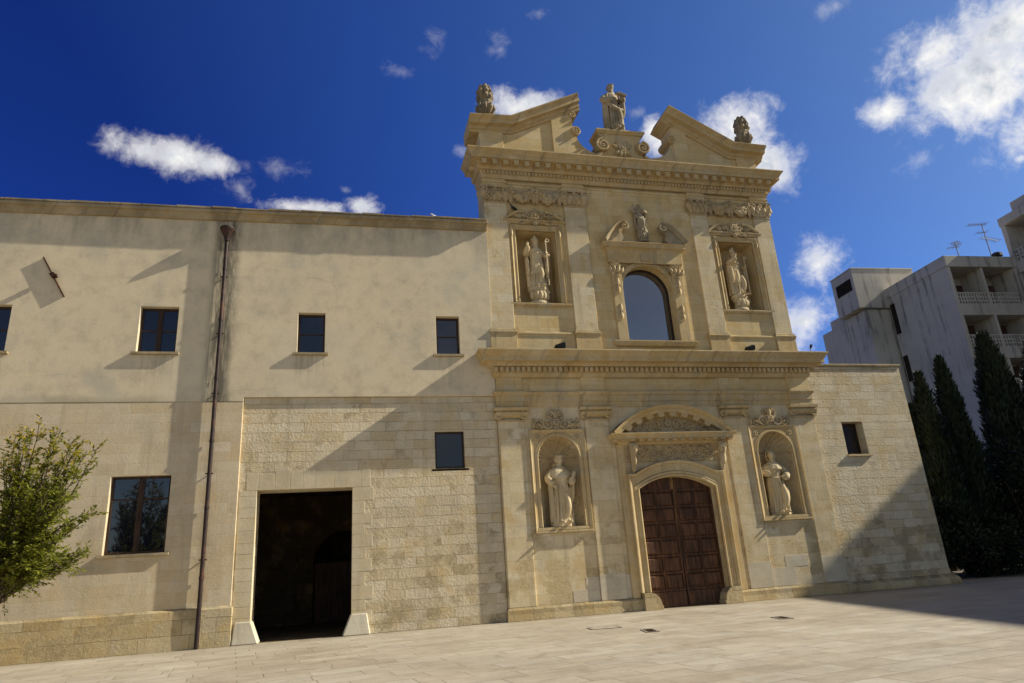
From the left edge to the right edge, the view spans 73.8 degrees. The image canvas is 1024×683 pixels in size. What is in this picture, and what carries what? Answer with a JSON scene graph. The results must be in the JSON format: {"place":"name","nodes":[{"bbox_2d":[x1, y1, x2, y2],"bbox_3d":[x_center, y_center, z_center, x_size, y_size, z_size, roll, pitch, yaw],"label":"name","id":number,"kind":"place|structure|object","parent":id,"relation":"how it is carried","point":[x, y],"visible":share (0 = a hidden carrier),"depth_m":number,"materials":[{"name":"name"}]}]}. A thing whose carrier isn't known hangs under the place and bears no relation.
{"place":"outdoors","nodes":[
{"label":"outdoors","id":0,"kind":"place"},
{"bbox_2d":[0,414,108,615],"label":"leafy tree","id":1,"kind":"object","parent":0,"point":[27,536],"visible":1,"depth_m":15.30,"materials":[{"name":"green plant"}]},
{"bbox_2d":[0,572,1023,682],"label":"pavement","id":2,"kind":"structure","parent":0,"point":[968,629],"depth_m":13.64,"materials":[{"name":"stone"}]},
{"bbox_2d":[231,621,259,645],"bbox_3d":[-7.738,8.478,19.847,0.727,0.620,0.646,1,-19,-14],"label":"guard stone","id":3,"kind":"object","parent":2,"relation":"on","point":[244,633],"visible":0.96,"depth_m":19.58,"materials":[{"name":"white stone"}]},
{"bbox_2d":[0,197,507,665],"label":"convent building","id":4,"kind":"structure","parent":2,"relation":"on","point":[288,414],"depth_m":21.89,"materials":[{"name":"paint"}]},
{"bbox_2d":[0,307,11,353],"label":"window","id":5,"kind":"structure","parent":4,"relation":"in","point":[5,312],"depth_m":21.02,"materials":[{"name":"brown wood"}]},
{"bbox_2d":[95,476,170,558],"bbox_3d":[-10.991,5.125,20.037,1.890,2.315,0.310,1,-19,-14],"label":"window","id":6,"kind":"structure","parent":4,"relation":"in","point":[138,508],"depth_m":20.11,"materials":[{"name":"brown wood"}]},
{"bbox_2d":[130,309,178,354],"bbox_3d":[-11.341,-0.326,21.868,1.390,1.635,0.382,1,-19,-14],"label":"window","id":7,"kind":"structure","parent":4,"relation":"in","point":[158,331],"depth_m":21.98,"materials":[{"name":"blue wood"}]},
{"bbox_2d":[293,315,327,355],"bbox_3d":[-6.756,-0.226,22.966,1.140,1.515,0.382,1,-19,-14],"label":"window","id":8,"kind":"structure","parent":4,"relation":"in","point":[311,328],"depth_m":23.09,"materials":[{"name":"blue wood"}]},
{"bbox_2d":[433,318,464,356],"bbox_3d":[-2.271,-0.151,24.048,1.090,1.505,0.382,1,-19,-14],"label":"window","id":9,"kind":"structure","parent":4,"relation":"in","point":[447,334],"depth_m":24.18,"materials":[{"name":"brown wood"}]},
{"bbox_2d":[432,432,467,470],"bbox_3d":[-2.094,3.684,22.852,1.250,1.325,0.200,1,-19,-14],"label":"window","id":10,"kind":"structure","parent":4,"relation":"in","point":[449,446],"depth_m":22.91,"materials":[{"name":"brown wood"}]},
{"bbox_2d":[343,613,369,636],"bbox_3d":[-4.698,8.529,20.580,0.804,0.600,0.646,1,-19,-14],"label":"guard stone","id":11,"kind":"object","parent":2,"relation":"on","point":[357,624],"visible":0.94,"depth_m":20.32,"materials":[{"name":"white stone"}]},
{"bbox_2d":[588,625,621,629],"bbox_3d":[2.363,7.320,17.442,0.800,0.012,0.600,-2,-18,-6],"label":"drain cover","id":12,"kind":"object","parent":2,"relation":"on","point":[602,627],"visible":1,"depth_m":17.38,"materials":[{"name":"stone"}]},
{"bbox_2d":[640,628,659,632],"bbox_3d":[3.235,6.781,15.997,0.320,0.012,0.760,-3,-18,-2],"label":"drain cover","id":13,"kind":"object","parent":2,"relation":"on","point":[649,630],"visible":1,"depth_m":15.94,"materials":[{"name":"metal"}]},
{"bbox_2d":[461,92,853,622],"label":"church facade","id":14,"kind":"structure","parent":2,"relation":"on","point":[658,407],"depth_m":25.26,"materials":[{"name":"stone"}]},
{"bbox_2d":[475,83,495,113],"bbox_3d":[-1.087,-9.617,27.691,0.823,1.787,0.833,7,-21,-30],"label":"finial","id":15,"kind":"object","parent":14,"relation":"on","point":[484,97],"visible":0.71,"depth_m":27.48,"materials":[{"name":"stone"}]},
{"bbox_2d":[523,235,549,302],"bbox_3d":[0.957,-2.743,25.972,1.071,2.891,0.787,1,-19,-14],"label":"statue","id":16,"kind":"object","parent":14,"relation":"on","point":[537,265],"visible":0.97,"depth_m":25.78,"materials":[{"name":"stone"}]},
{"bbox_2d":[544,454,575,526],"bbox_3d":[1.678,5.066,23.255,1.128,2.439,0.872,1,-19,-14],"label":"statue","id":17,"kind":"object","parent":14,"relation":"in","point":[559,479],"visible":1,"depth_m":23.07,"materials":[{"name":"stone"}]},
{"bbox_2d":[554,342,565,347],"bbox_3d":[1.724,0.149,24.388,0.397,0.312,0.195,1,-19,-14],"label":"floodlight","id":18,"kind":"object","parent":14,"relation":"attached to","point":[561,345],"visible":0.74,"depth_m":24.33,"materials":[{"name":"metal"}]},
{"bbox_2d":[599,84,625,129],"bbox_3d":[4.339,-9.953,29.119,1.209,2.434,0.930,1,-19,-14],"label":"statue","id":19,"kind":"object","parent":14,"relation":"on","point":[613,107],"visible":0.84,"depth_m":28.87,"materials":[{"name":"stone"}]},
{"bbox_2d":[631,204,648,241],"bbox_3d":[5.136,-4.745,27.281,0.526,1.678,0.534,-19,-24,38],"label":"statue","id":20,"kind":"object","parent":14,"relation":"on","point":[642,233],"visible":1,"depth_m":27.19,"materials":[{"name":"stone"}]},
{"bbox_2d":[623,270,674,339],"bbox_3d":[5.232,-1.359,26.765,2.140,3.160,0.090,1,-19,-14],"label":"arched window","id":21,"kind":"structure","parent":14,"relation":"in","point":[646,297],"depth_m":26.79,"materials":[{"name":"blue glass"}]},
{"bbox_2d":[640,477,688,607],"bbox_3d":[5.123,6.883,23.567,1.447,4.309,0.152,1,-19,-14],"label":"door leaf","id":22,"kind":"structure","parent":14,"relation":"in","point":[666,570],"depth_m":23.49,"materials":[{"name":"brown wood"}]},
{"bbox_2d":[672,477,724,605],"bbox_3d":[6.544,6.903,23.911,1.447,4.309,0.152,1,-19,-14],"label":"door leaf","id":23,"kind":"structure","parent":14,"relation":"in","point":[702,565],"depth_m":23.81,"materials":[{"name":"brown wood"}]},
{"bbox_2d":[726,247,750,309],"bbox_3d":[9.277,-2.568,27.962,1.015,2.862,0.842,1,-19,-14],"label":"statue","id":24,"kind":"object","parent":14,"relation":"on","point":[737,284],"visible":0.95,"depth_m":27.72,"materials":[{"name":"stone"}]},
{"bbox_2d":[733,116,752,142],"bbox_3d":[10.262,-9.207,30.358,0.794,1.728,0.785,-2,-18,-4],"label":"finial","id":25,"kind":"object","parent":14,"relation":"on","point":[741,127],"visible":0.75,"depth_m":30.17,"materials":[{"name":"stone"}]},
{"bbox_2d":[745,345,754,350],"bbox_3d":[9.138,0.249,26.184,0.397,0.312,0.195,1,-19,-14],"label":"floodlight","id":26,"kind":"object","parent":14,"relation":"attached to","point":[750,348],"visible":0.93,"depth_m":26.13,"materials":[{"name":"metal"}]},
{"bbox_2d":[761,450,792,515],"bbox_3d":[9.806,5.180,25.220,1.194,2.419,0.805,1,-19,-14],"label":"statue","id":27,"kind":"object","parent":14,"relation":"in","point":[772,469],"visible":0.96,"depth_m":25.06,"materials":[{"name":"stone"}]},
{"bbox_2d":[771,616,793,618],"bbox_3d":[6.711,6.861,16.937,0.320,0.012,0.720,-3,-18,-2],"label":"drain cover","id":28,"kind":"object","parent":2,"relation":"on","point":[781,617],"visible":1,"depth_m":16.88,"materials":[{"name":"metal"}]},
{"bbox_2d":[807,364,961,592],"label":"annex building","id":29,"kind":"structure","parent":2,"relation":"on","point":[889,534],"depth_m":26.14,"materials":[{"name":"stone"}]},
{"bbox_2d":[842,424,872,456],"bbox_3d":[13.329,3.856,26.695,1.100,1.350,0.550,1,-19,-14],"label":"window","id":30,"kind":"structure","parent":29,"relation":"in","point":[849,430],"depth_m":26.93,"materials":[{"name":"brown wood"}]},
{"bbox_2d":[972,436,1023,536],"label":"bush","id":31,"kind":"object","parent":2,"relation":"on","point":[1010,501],"visible":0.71,"depth_m":31.64,"materials":[{"name":"green plant"}]},
{"bbox_2d":[0,0,1023,363],"label":"sky","id":32,"kind":"structure","parent":0,"point":[893,128],"materials":[{"name":"blue"}]},
{"bbox_2d":[823,194,1023,556],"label":"apartment building","id":33,"kind":"structure","parent":0,"point":[909,321],"depth_m":56.57,"materials":[{"name":"concrete"}]},
{"bbox_2d":[890,303,915,398],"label":"slit window","id":34,"kind":"structure","parent":33,"relation":"in","point":[893,310],"depth_m":59.71,"materials":[{"name":"black glass"}]},
{"bbox_2d":[946,240,960,255],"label":"antenna","id":35,"kind":"object","parent":33,"relation":"attached to","point":[956,245],"visible":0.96,"depth_m":59.32,"materials":[{"name":"metal"}]},
{"bbox_2d":[966,222,1000,255],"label":"antenna","id":36,"kind":"object","parent":33,"relation":"on","point":[984,234],"visible":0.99,"depth_m":60.36,"materials":[{"name":"metal"}]},
{"bbox_2d":[952,561,1020,575],"bbox_3d":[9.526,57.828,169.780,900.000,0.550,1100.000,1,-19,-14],"label":"ground","id":37,"kind":"structure","parent":0,"point":[959,572],"depth_m":33.77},
{"bbox_2d":[907,402,958,570],"bbox_3d":[22.515,7.611,36.663,3.237,9.014,3.649,1,-19,-14],"label":"cypress","id":38,"kind":"object","parent":37,"relation":"on","point":[913,413],"visible":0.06,"depth_m":37.19,"materials":[{"name":"green plant"}]},
{"bbox_2d":[911,369,980,574],"bbox_3d":[20.273,5.889,31.976,2.280,9.606,2.522,1,-19,-14],"label":"cypress","id":39,"kind":"object","parent":37,"relation":"on","point":[945,477],"visible":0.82,"depth_m":31.69,"materials":[{"name":"green plant"}]},
{"bbox_2d":[931,496,970,568],"bbox_3d":[18.591,8.764,30.834,3.263,3.680,3.469,1,-19,-14],"label":"bush","id":40,"kind":"object","parent":37,"relation":"on","point":[941,518],"visible":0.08,"depth_m":30.14,"materials":[{"name":"green plant"}]},
{"bbox_2d":[938,523,974,570],"bbox_3d":[17.780,8.848,29.044,2.779,2.692,2.734,1,-19,-14],"label":"bush","id":41,"kind":"object","parent":37,"relation":"on","point":[949,543],"visible":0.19,"depth_m":28.43,"materials":[{"name":"green plant"}]},
{"bbox_2d":[921,455,996,572],"bbox_3d":[21.775,8.474,34.971,5.672,6.428,5.398,1,-19,-14],"label":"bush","id":42,"kind":"object","parent":37,"relation":"on","point":[927,482],"depth_m":34.23,"materials":[{"name":"green plant"}]},
{"bbox_2d":[932,354,1015,528],"bbox_3d":[21.980,5.577,32.887,2.949,10.554,2.716,1,-19,-14],"label":"cypress","id":43,"kind":"object","parent":37,"relation":"on","point":[969,455],"visible":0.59,"depth_m":32.61,"materials":[{"name":"green plant"}]},
{"bbox_2d":[949,522,1023,577],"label":"bush","id":44,"kind":"object","parent":37,"relation":"on","point":[988,559],"visible":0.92,"depth_m":28.27,"materials":[{"name":"green plant"}]},
{"bbox_2d":[957,507,1023,574],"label":"bush","id":45,"kind":"object","parent":37,"relation":"on","point":[991,522],"visible":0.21,"depth_m":30.09,"materials":[{"name":"green plant"}]},
{"bbox_2d":[972,329,1023,537],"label":"cypress","id":46,"kind":"object","parent":37,"relation":"on","point":[1000,394],"visible":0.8,"depth_m":34.78,"materials":[{"name":"green plant"}]},
{"bbox_2d":[1018,336,1023,385],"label":"cypress","id":47,"kind":"object","parent":37,"relation":"on","point":[1022,363],"visible":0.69,"depth_m":36.96,"materials":[{"name":"green plant"}]},
{"bbox_2d":[1018,362,1023,390],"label":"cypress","id":48,"kind":"object","parent":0,"point":[1021,378],"visible":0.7,"depth_m":35.35,"materials":[{"name":"green plant"}]}
]}

